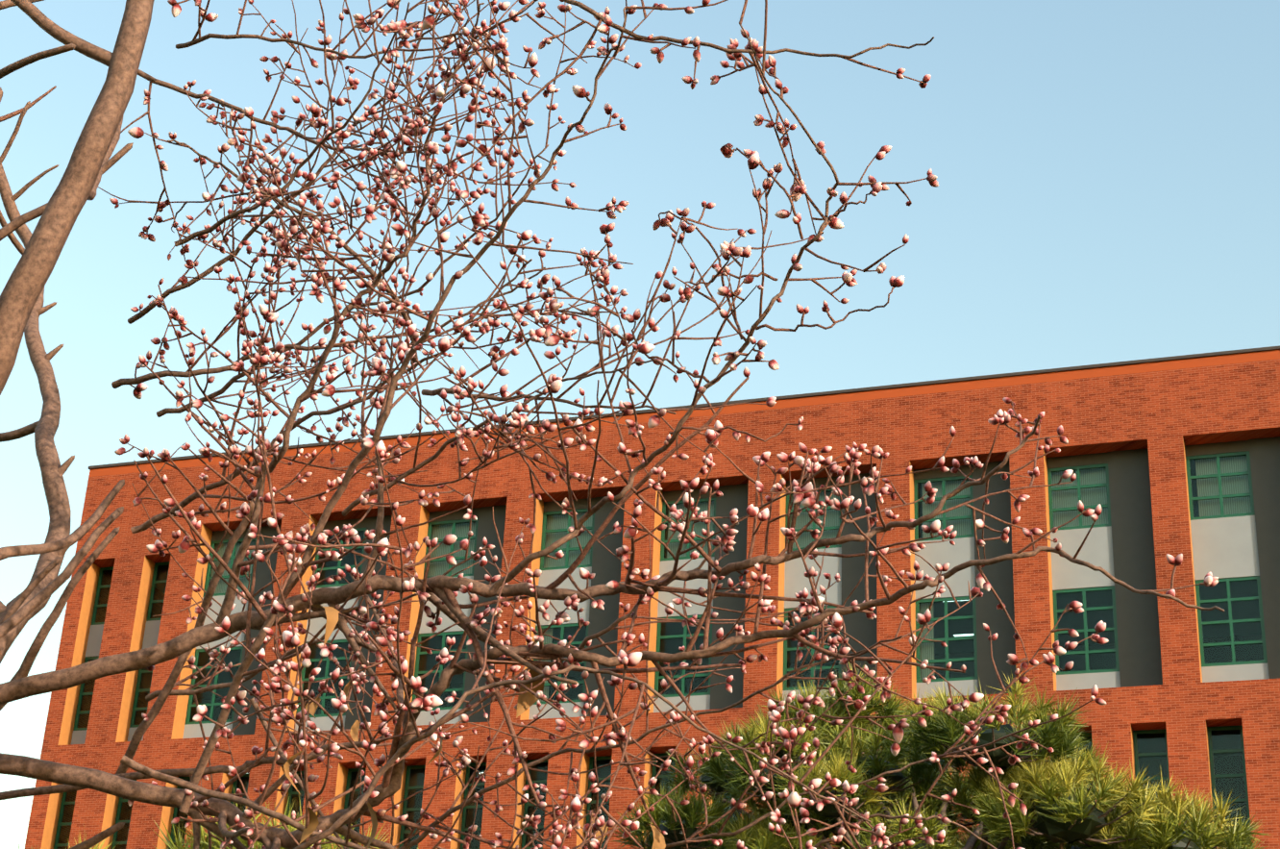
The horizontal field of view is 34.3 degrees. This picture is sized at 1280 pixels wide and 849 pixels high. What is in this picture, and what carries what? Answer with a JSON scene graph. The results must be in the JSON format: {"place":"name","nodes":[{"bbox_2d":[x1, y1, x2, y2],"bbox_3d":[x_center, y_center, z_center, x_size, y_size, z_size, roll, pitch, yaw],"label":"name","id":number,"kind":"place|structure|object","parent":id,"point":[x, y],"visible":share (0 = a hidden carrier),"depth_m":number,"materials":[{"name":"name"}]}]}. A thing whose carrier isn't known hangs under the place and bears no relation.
{"place":"outdoors","nodes":[
{"label":"outdoors","id":0,"kind":"place"},
{"bbox_2d":[10,788,436,848],"bbox_3d":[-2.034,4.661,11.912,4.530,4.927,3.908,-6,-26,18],"label":"pine","id":1,"kind":"object","parent":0,"point":[215,843],"visible":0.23,"depth_m":11.86,"materials":[{"name":"green plant"}]},
{"bbox_2d":[0,0,1224,848],"bbox_3d":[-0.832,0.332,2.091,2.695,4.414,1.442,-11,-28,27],"label":"blossom tree","id":2,"kind":"object","parent":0,"point":[43,242],"visible":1,"depth_m":2.04,"materials":[{"name":"brown plant"}]},
{"bbox_2d":[0,0,1279,848],"label":"sky","id":3,"kind":"structure","parent":0,"point":[1107,172],"materials":[{"name":"blue"}]},
{"bbox_2d":[24,344,1279,848],"bbox_3d":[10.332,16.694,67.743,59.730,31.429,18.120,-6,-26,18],"label":"building","id":4,"kind":"structure","parent":0,"point":[1174,456],"depth_m":65.82,"materials":[{"name":"brick"}]},
{"bbox_2d":[606,662,1270,848],"bbox_3d":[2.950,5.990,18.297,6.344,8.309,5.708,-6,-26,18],"label":"pine","id":5,"kind":"object","parent":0,"point":[1056,818],"depth_m":18.42,"materials":[{"name":"green plant"}]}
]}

